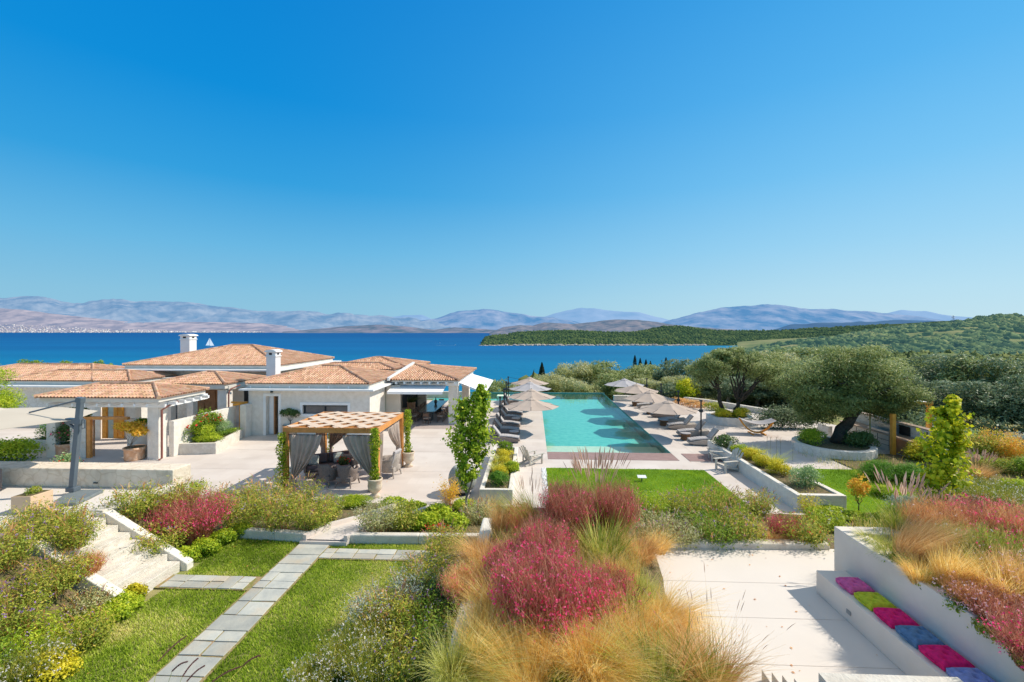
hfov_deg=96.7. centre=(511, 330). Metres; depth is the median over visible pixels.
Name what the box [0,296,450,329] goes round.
hills
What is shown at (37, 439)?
planter
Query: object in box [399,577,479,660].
wild shrub
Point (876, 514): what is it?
ground cover
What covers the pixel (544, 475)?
pebbles
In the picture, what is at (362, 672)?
flowering bush
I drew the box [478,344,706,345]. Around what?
rocky shore
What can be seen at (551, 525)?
ornamental grass
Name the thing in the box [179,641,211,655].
flagstone
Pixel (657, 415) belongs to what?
sun lounger
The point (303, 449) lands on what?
curtain
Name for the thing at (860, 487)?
young tree
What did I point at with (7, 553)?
wild shrub
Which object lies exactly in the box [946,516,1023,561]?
flowering bush
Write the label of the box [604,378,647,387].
cantilever parasol
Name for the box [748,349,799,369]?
olive tree
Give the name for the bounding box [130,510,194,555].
wild shrub
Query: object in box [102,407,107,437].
door leaf
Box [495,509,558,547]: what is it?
ornamental grass
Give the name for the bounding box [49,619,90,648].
ground cover
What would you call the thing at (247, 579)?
flagstone
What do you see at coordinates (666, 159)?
sky
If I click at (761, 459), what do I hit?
shrub
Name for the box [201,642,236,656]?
flagstone
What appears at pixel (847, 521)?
ground
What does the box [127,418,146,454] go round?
garden wall
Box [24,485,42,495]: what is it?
potted plant
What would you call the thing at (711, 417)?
planter
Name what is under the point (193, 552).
ground cover
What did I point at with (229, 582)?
flagstone
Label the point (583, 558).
ornamental grass
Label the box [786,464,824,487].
shrub
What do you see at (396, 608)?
wild shrub
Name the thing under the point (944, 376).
olive tree
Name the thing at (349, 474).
wicker armchair
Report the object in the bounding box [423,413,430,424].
dining chair
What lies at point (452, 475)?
basket chair
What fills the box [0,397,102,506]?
cantilever parasol
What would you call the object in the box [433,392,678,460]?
swimming pool
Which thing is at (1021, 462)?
shrub
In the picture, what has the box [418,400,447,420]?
dining table
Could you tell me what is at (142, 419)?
climbing plant
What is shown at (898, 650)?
bench
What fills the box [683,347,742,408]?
olive tree
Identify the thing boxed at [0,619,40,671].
wild shrub
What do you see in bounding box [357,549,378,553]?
flagstone
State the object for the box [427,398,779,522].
ground
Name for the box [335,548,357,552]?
flagstone
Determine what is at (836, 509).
ground cover
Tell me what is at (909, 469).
rosemary bush
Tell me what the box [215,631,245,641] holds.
flagstone
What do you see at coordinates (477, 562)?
ornamental grass
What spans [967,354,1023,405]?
olive tree
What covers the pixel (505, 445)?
shrub
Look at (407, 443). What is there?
climbing plant
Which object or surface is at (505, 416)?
sun lounger
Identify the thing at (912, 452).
shrub
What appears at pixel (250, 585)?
path
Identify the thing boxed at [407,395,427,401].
potted palm
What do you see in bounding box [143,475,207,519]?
wild shrub
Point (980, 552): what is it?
ornamental grass
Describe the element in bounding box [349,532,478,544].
lawn kerb
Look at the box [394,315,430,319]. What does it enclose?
hills
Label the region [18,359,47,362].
young tree
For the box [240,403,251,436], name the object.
garden wall
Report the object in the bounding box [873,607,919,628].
floor cushion
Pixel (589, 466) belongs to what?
ornamental grass
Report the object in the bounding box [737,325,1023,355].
hills
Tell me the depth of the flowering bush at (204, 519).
11.63 m
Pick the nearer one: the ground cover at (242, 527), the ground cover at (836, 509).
the ground cover at (242, 527)
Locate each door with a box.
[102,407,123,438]
[198,390,216,413]
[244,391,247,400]
[269,396,276,433]
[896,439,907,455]
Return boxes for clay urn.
[367,476,382,498]
[402,450,414,467]
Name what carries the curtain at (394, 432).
hanging from the gazebo
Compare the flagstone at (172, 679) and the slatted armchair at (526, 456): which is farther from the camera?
the slatted armchair at (526, 456)
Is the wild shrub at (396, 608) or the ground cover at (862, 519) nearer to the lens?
the wild shrub at (396, 608)
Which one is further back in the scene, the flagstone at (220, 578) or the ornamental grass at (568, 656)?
the flagstone at (220, 578)
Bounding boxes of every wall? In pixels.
[70,424,85,457]
[95,407,134,438]
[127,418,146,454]
[169,406,235,455]
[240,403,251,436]
[427,391,461,397]
[447,518,493,679]
[613,395,629,400]
[684,397,814,422]
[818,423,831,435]
[834,526,1023,681]
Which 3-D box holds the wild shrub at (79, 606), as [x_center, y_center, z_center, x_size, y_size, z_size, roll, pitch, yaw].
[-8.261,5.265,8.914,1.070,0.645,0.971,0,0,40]
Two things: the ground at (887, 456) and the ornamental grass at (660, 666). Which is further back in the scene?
the ground at (887, 456)
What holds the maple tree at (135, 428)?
in the terracotta tub at (135, 452)
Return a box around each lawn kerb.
[233,527,308,542]
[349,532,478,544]
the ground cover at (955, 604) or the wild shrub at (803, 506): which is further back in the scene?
the wild shrub at (803, 506)
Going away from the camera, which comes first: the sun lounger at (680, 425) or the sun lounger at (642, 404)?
the sun lounger at (680, 425)
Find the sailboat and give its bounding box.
[206,338,213,346]
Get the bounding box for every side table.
[509,430,518,434]
[512,417,519,421]
[659,419,667,425]
[680,432,690,440]
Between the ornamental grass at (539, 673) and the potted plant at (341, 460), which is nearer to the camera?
the ornamental grass at (539, 673)
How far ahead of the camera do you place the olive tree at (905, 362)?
42.70 m
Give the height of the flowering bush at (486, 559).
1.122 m
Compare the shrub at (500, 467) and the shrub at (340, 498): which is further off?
the shrub at (500, 467)
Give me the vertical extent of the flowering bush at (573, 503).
1.714 m
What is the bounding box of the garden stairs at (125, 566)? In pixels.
[20,509,192,601]
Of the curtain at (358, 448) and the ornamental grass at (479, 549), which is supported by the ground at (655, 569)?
the ornamental grass at (479, 549)
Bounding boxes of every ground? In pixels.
[0,554,79,643]
[130,511,217,562]
[214,500,490,532]
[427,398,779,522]
[475,532,666,680]
[505,509,833,548]
[752,398,1023,454]
[820,512,898,526]
[832,454,1023,502]
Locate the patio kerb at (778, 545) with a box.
[637,538,829,549]
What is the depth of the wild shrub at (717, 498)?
15.68 m
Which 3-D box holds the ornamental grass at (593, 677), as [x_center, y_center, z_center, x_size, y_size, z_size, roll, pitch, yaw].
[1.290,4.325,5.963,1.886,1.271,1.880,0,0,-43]
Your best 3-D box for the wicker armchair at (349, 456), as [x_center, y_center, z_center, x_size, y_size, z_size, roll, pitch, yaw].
[-7.362,5.724,20.835,0.973,1.163,0.952,0,0,-32]
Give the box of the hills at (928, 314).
[890,310,972,320]
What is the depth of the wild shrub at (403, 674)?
7.19 m
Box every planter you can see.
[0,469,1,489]
[11,490,52,512]
[25,436,69,451]
[179,429,241,454]
[479,447,517,502]
[706,411,751,425]
[708,440,846,511]
[791,436,877,460]
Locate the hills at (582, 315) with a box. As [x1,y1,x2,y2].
[545,308,667,322]
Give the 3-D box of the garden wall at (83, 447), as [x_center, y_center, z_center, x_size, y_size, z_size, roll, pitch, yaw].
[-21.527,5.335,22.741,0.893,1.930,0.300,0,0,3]
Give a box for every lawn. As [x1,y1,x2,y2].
[46,540,456,681]
[546,468,766,520]
[798,469,933,512]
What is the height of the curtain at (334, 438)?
2.181 m
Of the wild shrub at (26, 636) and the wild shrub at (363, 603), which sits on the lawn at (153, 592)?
the wild shrub at (363, 603)
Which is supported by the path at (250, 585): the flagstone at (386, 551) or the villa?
the flagstone at (386, 551)
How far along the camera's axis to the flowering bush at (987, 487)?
16.09 m
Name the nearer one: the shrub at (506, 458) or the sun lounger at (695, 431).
the shrub at (506, 458)
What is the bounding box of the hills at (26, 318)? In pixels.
[0,308,298,332]
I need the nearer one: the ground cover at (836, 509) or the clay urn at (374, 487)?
the ground cover at (836, 509)
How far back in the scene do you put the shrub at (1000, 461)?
20.05 m
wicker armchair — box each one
[315,463,339,487]
[335,464,359,488]
[343,449,361,468]
[381,448,401,478]
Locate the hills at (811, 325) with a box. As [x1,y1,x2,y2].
[775,320,934,329]
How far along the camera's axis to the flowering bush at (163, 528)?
11.25 m
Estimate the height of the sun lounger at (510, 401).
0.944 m
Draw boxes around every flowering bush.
[0,645,50,681]
[1,630,79,681]
[59,546,112,584]
[143,484,237,545]
[153,518,177,538]
[281,646,340,681]
[304,623,377,681]
[335,626,409,681]
[339,597,397,648]
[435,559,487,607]
[478,527,538,585]
[480,530,605,645]
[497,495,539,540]
[502,504,582,572]
[531,472,602,548]
[542,614,598,658]
[572,559,625,632]
[583,470,645,539]
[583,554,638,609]
[762,508,806,540]
[892,491,987,534]
[923,487,1023,546]
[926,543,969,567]
[928,562,1020,612]
[931,519,995,558]
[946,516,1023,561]
[950,470,1023,503]
[950,580,1023,629]
[966,494,1023,547]
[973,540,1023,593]
[976,603,1023,670]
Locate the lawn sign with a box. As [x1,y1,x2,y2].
[637,475,646,480]
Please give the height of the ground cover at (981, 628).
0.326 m
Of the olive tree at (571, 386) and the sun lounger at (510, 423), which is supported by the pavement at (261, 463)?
the sun lounger at (510, 423)
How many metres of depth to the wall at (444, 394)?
42.64 m
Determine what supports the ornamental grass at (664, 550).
on the ground at (655, 569)
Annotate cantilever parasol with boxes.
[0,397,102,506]
[497,396,558,422]
[503,388,555,410]
[505,381,550,400]
[507,376,548,395]
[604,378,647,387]
[614,383,662,393]
[624,390,680,403]
[639,400,703,436]
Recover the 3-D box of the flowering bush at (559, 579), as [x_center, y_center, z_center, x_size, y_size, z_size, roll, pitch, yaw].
[0.461,4.160,7.271,2.120,1.601,2.284,0,0,3]
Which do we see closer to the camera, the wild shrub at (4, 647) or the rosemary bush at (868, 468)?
the wild shrub at (4, 647)
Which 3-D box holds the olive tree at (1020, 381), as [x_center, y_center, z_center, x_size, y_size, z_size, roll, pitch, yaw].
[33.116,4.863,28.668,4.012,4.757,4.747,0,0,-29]
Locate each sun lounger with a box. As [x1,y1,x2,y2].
[489,425,519,442]
[491,418,519,433]
[493,412,520,426]
[496,408,521,420]
[498,403,522,415]
[501,393,521,404]
[636,402,656,406]
[650,413,673,416]
[657,415,685,422]
[666,414,696,429]
[676,420,709,435]
[686,427,718,445]
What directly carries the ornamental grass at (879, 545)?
on the ground
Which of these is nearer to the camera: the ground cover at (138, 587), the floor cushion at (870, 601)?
the floor cushion at (870, 601)
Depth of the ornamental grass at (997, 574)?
6.97 m
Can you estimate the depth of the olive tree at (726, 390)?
40.39 m
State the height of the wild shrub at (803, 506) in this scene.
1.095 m
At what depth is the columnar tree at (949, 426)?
14.75 m
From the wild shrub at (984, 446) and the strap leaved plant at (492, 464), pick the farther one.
the wild shrub at (984, 446)
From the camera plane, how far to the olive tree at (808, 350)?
57.52 m
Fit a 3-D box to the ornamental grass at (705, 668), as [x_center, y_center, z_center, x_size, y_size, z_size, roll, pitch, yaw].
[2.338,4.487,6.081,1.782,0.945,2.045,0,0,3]
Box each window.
[300,402,349,416]
[403,394,417,406]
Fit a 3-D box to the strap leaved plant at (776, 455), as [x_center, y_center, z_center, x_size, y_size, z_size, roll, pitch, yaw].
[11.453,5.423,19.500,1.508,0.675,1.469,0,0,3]
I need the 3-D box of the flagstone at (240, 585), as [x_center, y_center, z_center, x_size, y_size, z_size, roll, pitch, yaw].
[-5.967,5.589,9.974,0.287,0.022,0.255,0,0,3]
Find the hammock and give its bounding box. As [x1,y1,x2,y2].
[738,418,775,435]
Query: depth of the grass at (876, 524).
9.45 m
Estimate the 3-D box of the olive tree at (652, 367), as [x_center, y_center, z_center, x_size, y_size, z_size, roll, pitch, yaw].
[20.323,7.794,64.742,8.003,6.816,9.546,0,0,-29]
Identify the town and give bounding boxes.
[0,324,264,332]
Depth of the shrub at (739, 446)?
21.54 m
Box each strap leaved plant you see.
[484,460,502,470]
[488,453,502,459]
[748,445,771,453]
[763,449,796,465]
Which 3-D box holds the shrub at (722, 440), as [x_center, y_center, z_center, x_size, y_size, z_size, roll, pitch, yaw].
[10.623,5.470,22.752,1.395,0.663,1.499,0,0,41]
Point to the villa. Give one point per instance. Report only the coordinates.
(190, 379)
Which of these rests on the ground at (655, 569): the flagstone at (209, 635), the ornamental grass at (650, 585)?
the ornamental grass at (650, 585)
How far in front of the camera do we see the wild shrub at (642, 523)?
11.41 m
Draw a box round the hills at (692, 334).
[485,321,948,344]
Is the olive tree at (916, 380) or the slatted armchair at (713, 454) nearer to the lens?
the slatted armchair at (713, 454)
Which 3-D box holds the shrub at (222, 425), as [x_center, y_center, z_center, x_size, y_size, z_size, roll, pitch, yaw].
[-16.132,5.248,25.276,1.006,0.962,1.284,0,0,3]
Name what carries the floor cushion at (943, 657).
on the bench
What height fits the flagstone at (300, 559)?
0.019 m
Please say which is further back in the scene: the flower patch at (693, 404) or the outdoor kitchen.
the flower patch at (693, 404)
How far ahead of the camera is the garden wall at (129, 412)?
26.52 m
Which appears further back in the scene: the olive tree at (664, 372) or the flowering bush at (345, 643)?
the olive tree at (664, 372)
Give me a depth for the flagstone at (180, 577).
10.28 m
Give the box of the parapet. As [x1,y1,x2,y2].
[0,461,190,487]
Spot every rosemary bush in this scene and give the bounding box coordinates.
[852,458,908,483]
[885,459,930,487]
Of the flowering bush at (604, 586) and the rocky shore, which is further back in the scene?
the rocky shore
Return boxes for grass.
[154,635,260,681]
[405,593,539,681]
[435,517,498,568]
[438,555,561,674]
[443,534,517,591]
[449,552,520,621]
[450,495,662,681]
[450,584,567,681]
[475,484,507,517]
[480,494,527,540]
[488,469,548,531]
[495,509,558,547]
[504,596,608,680]
[519,502,579,539]
[542,594,690,681]
[546,588,678,681]
[563,445,630,532]
[563,491,647,569]
[564,531,596,576]
[578,601,691,681]
[586,541,650,584]
[601,554,668,610]
[603,580,685,649]
[609,513,672,570]
[617,609,754,681]
[630,603,720,678]
[631,565,749,652]
[632,508,684,555]
[643,565,796,681]
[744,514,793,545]
[798,445,1023,501]
[815,468,933,520]
[847,503,1023,598]
[847,524,894,545]
[862,464,949,531]
[862,530,897,562]
[887,543,945,585]
[892,505,989,562]
[910,484,960,503]
[923,537,1006,587]
[926,534,1023,605]
[947,527,1023,573]
[962,447,1006,479]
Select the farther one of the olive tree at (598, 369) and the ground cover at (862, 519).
the olive tree at (598, 369)
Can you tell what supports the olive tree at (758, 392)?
on the ground at (754, 405)
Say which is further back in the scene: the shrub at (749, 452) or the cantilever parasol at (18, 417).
the shrub at (749, 452)
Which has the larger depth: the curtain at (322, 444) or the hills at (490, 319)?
the hills at (490, 319)
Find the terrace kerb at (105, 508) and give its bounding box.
[0,484,173,547]
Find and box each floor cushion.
[835,577,874,594]
[854,592,896,610]
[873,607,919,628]
[895,625,944,648]
[918,645,975,671]
[946,667,995,681]
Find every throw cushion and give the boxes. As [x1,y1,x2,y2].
[308,455,318,464]
[333,452,343,461]
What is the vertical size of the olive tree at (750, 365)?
5.086 m
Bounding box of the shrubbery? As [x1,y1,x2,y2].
[650,374,1023,441]
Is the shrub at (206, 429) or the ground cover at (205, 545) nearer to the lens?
the ground cover at (205, 545)
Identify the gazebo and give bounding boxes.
[283,411,403,490]
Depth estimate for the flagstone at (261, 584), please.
10.01 m
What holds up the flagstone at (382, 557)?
on the path at (250, 585)
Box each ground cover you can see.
[16,626,74,652]
[19,642,83,681]
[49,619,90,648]
[63,608,116,641]
[85,600,136,625]
[104,589,146,610]
[123,582,149,598]
[177,545,201,561]
[189,535,222,556]
[208,525,238,544]
[227,521,253,538]
[378,496,406,507]
[396,499,426,509]
[411,510,441,531]
[423,501,451,516]
[436,511,470,532]
[452,496,475,512]
[818,504,848,513]
[833,509,866,521]
[853,517,883,526]
[867,511,890,524]
[884,553,915,566]
[914,568,947,590]
[940,589,966,616]
[966,617,1013,644]
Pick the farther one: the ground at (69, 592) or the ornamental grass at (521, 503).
the ornamental grass at (521, 503)
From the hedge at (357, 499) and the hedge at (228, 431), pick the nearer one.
the hedge at (357, 499)
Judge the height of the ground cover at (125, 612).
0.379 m
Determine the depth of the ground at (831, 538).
13.96 m
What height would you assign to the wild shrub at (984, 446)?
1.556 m
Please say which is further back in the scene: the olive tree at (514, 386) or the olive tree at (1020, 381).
the olive tree at (514, 386)
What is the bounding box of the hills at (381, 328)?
[283,324,494,332]
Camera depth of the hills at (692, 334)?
2379.50 m
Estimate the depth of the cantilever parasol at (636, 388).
34.81 m
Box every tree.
[0,363,32,407]
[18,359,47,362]
[111,419,148,447]
[280,408,300,423]
[440,383,499,511]
[488,377,513,391]
[507,384,540,391]
[533,372,566,391]
[538,362,545,376]
[551,360,599,387]
[556,376,603,392]
[582,360,627,384]
[591,372,630,399]
[616,365,657,382]
[626,377,666,394]
[632,363,678,379]
[651,357,695,386]
[660,375,686,385]
[680,374,716,398]
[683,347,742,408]
[708,375,754,402]
[718,355,764,377]
[726,345,797,415]
[734,373,775,405]
[746,361,793,380]
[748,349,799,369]
[766,385,793,405]
[768,341,941,443]
[768,344,838,369]
[846,473,871,510]
[880,356,950,369]
[895,373,945,407]
[896,351,984,393]
[912,379,994,419]
[913,393,980,507]
[929,354,1022,399]
[959,380,1023,427]
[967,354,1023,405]
[986,373,1023,426]
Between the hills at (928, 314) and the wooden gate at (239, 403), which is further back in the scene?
the hills at (928, 314)
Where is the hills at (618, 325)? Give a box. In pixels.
[489,319,734,334]
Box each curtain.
[288,435,321,489]
[316,433,325,452]
[329,433,346,451]
[342,435,373,490]
[380,432,382,475]
[388,421,401,466]
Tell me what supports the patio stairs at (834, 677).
on the pavement at (771, 600)
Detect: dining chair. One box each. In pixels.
[413,409,419,419]
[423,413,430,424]
[437,411,443,421]
[439,409,445,419]
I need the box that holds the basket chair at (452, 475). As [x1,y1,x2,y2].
[448,464,476,495]
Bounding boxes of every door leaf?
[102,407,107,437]
[113,407,123,438]
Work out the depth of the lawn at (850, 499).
17.98 m
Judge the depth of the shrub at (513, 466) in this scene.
18.75 m
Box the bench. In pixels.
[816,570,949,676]
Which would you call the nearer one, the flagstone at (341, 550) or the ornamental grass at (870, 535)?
the ornamental grass at (870, 535)
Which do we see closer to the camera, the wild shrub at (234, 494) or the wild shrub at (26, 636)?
the wild shrub at (26, 636)
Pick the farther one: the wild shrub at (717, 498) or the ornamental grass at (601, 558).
the wild shrub at (717, 498)
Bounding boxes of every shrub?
[0,435,45,460]
[0,491,69,530]
[0,504,70,555]
[0,516,55,572]
[0,540,109,603]
[0,566,70,638]
[0,598,82,662]
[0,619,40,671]
[22,495,97,537]
[34,507,106,553]
[35,424,45,439]
[47,601,129,656]
[48,422,71,444]
[50,450,83,461]
[59,579,120,619]
[86,478,167,521]
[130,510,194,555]
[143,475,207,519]
[168,482,243,523]
[189,478,211,491]
[191,423,216,437]
[201,479,259,516]
[213,418,232,433]
[218,484,274,529]
[225,472,292,510]
[242,482,314,534]
[268,473,328,512]
[280,488,341,533]
[310,491,348,521]
[318,493,341,503]
[337,580,398,629]
[348,494,404,531]
[352,570,420,638]
[354,611,445,681]
[380,498,424,531]
[380,559,432,609]
[390,542,462,600]
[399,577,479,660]
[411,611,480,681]
[418,518,469,563]
[419,549,470,613]
[432,474,460,504]
[457,495,497,525]
[488,470,509,487]
[490,455,511,464]
[492,462,508,473]
[497,440,513,450]
[497,448,514,457]
[503,459,519,471]
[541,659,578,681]
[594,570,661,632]
[630,504,676,540]
[635,486,672,516]
[647,506,709,551]
[655,484,711,516]
[670,499,743,550]
[675,377,700,397]
[693,480,747,515]
[697,493,775,547]
[708,434,739,448]
[714,408,731,417]
[729,407,750,417]
[730,444,747,452]
[734,486,780,518]
[740,447,767,460]
[752,453,770,466]
[765,458,794,475]
[772,504,833,551]
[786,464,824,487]
[793,488,825,519]
[798,499,855,533]
[841,429,881,447]
[868,484,903,498]
[877,493,929,509]
[899,436,931,461]
[959,453,985,467]
[961,428,978,440]
[962,427,1012,457]
[969,456,1023,474]
[971,425,1023,459]
[977,492,1023,509]
[996,475,1023,497]
[998,454,1023,474]
[1003,431,1023,448]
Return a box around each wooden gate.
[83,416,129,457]
[231,401,247,428]
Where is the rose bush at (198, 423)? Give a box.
[183,406,225,441]
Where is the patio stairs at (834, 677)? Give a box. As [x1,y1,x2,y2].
[762,670,962,681]
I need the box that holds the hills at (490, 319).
[421,309,578,329]
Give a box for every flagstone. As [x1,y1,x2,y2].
[149,676,201,681]
[156,656,221,676]
[159,581,183,586]
[168,574,193,581]
[179,581,208,587]
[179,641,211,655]
[188,575,216,581]
[194,630,222,640]
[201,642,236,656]
[203,582,222,587]
[206,615,261,631]
[212,576,229,581]
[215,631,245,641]
[217,576,242,588]
[224,601,248,614]
[230,582,248,589]
[237,602,273,615]
[238,576,255,582]
[238,588,261,600]
[251,588,286,601]
[252,581,269,587]
[260,572,279,580]
[265,581,293,588]
[269,564,309,572]
[272,573,301,581]
[278,555,318,564]
[289,548,325,554]
[295,544,328,547]
[318,553,333,558]
[323,548,337,552]
[330,553,354,558]
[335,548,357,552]
[352,553,375,558]
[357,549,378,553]
[374,555,393,559]
[377,549,396,554]
[392,555,411,559]
[395,550,413,554]
[414,550,429,554]
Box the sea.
[0,333,736,391]
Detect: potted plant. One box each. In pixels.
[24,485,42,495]
[337,455,349,464]
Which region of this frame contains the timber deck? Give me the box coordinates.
[682,454,722,461]
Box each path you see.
[147,544,453,681]
[299,498,448,546]
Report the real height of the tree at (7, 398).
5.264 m
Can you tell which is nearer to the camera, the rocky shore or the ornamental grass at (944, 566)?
the ornamental grass at (944, 566)
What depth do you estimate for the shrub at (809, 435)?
23.77 m
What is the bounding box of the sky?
[0,0,1023,319]
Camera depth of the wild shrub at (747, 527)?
11.32 m
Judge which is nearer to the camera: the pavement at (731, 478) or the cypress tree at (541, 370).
the pavement at (731, 478)
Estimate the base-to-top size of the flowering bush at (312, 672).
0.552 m
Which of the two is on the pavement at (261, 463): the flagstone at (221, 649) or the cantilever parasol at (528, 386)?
the cantilever parasol at (528, 386)
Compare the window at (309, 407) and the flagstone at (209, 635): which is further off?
the window at (309, 407)
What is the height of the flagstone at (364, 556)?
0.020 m
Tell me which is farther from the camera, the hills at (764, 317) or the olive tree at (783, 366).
the hills at (764, 317)
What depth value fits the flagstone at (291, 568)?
10.69 m
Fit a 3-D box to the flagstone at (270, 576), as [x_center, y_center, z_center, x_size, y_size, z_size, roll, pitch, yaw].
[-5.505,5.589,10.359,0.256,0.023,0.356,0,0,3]
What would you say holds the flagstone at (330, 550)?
on the path at (250, 585)
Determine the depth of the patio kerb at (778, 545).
11.04 m
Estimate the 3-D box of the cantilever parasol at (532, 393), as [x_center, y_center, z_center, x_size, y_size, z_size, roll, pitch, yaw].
[1.040,5.168,32.076,3.930,2.257,3.215,0,0,-23]
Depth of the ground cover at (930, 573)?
7.43 m
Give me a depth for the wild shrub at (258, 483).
14.99 m
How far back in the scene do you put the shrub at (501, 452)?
20.88 m
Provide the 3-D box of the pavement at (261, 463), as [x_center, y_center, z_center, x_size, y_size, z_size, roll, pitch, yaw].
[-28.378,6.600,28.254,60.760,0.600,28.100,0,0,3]
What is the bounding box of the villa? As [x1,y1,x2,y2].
[0,334,492,459]
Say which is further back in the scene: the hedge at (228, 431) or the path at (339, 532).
the hedge at (228, 431)
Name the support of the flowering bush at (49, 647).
on the ground at (69, 592)
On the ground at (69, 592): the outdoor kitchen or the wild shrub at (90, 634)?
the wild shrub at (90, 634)
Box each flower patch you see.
[425,520,453,532]
[672,397,693,405]
[681,399,706,407]
[702,400,726,410]
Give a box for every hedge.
[191,432,223,442]
[215,427,241,435]
[338,493,378,509]
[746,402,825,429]
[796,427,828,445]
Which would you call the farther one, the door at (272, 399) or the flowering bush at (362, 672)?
the door at (272, 399)
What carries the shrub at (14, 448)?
on the pavement at (261, 463)
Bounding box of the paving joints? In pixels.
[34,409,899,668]
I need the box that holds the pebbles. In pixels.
[541,468,548,501]
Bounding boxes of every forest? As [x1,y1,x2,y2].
[480,323,889,344]
[743,313,1023,357]
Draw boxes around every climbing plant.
[134,417,146,424]
[274,432,290,487]
[367,428,381,479]
[404,409,412,451]
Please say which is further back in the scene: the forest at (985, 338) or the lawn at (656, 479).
the forest at (985, 338)
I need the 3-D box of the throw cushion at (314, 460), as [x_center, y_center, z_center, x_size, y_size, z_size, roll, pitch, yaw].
[-8.651,5.630,19.852,0.420,0.405,0.192,0,0,-8]
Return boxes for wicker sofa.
[303,450,353,477]
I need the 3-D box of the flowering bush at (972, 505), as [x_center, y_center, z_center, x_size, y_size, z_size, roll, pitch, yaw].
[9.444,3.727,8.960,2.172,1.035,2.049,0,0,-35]
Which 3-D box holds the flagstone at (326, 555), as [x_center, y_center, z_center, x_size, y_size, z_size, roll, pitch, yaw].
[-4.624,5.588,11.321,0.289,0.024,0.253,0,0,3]
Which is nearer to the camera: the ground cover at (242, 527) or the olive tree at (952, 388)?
the ground cover at (242, 527)
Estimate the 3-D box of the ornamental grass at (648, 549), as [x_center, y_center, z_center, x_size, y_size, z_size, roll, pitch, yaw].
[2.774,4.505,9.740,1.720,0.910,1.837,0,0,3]
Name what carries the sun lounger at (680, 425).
on the pavement at (731, 478)
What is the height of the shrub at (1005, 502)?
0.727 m
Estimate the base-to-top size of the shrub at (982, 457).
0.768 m
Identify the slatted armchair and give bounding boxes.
[519,445,544,466]
[707,441,732,461]
[713,448,743,473]
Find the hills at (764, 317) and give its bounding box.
[662,304,942,330]
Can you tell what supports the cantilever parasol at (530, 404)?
on the pavement at (261, 463)
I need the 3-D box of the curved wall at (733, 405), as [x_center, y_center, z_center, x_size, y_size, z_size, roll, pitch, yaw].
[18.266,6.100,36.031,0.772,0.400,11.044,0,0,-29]
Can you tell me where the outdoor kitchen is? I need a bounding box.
[838,401,954,461]
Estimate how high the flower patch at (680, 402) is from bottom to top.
0.760 m
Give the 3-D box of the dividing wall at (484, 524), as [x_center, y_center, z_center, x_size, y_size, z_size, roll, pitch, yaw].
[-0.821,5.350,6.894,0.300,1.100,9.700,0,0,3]
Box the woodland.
[518,349,1023,399]
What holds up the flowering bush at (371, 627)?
on the lawn at (153, 592)
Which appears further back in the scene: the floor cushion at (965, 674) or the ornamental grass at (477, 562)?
the ornamental grass at (477, 562)
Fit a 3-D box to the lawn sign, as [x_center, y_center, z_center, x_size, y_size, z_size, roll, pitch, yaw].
[5.412,6.166,18.968,0.360,0.267,0.204,0,0,3]
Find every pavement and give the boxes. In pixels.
[0,400,548,512]
[0,483,188,535]
[548,400,889,514]
[654,549,905,681]
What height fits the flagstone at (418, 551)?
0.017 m
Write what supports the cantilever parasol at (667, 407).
on the pavement at (731, 478)
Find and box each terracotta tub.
[54,441,69,457]
[122,444,146,461]
[407,401,415,409]
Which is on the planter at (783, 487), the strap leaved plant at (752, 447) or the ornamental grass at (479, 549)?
the strap leaved plant at (752, 447)
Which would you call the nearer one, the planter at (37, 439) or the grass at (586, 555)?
the grass at (586, 555)
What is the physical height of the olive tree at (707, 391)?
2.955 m
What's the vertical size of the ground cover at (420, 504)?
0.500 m
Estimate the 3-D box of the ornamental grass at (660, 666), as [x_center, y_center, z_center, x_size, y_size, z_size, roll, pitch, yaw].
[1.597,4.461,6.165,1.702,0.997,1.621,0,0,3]
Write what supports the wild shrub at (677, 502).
on the lawn at (656, 479)
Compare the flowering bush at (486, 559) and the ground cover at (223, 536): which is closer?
the flowering bush at (486, 559)
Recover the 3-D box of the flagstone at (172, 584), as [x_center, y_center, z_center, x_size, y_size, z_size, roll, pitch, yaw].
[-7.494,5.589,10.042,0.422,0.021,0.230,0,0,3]
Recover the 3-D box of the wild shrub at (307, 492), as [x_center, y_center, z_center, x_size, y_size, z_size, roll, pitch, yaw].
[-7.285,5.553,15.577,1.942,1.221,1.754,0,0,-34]
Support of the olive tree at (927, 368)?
on the ground at (754, 405)
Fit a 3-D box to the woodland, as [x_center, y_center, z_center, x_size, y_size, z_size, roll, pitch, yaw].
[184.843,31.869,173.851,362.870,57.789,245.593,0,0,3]
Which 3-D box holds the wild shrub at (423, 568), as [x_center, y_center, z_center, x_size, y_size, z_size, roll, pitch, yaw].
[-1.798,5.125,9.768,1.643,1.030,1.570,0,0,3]
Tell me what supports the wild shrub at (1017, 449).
on the ground at (887, 456)
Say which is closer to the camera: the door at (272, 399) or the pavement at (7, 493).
the pavement at (7, 493)
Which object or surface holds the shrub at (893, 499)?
on the lawn at (850, 499)

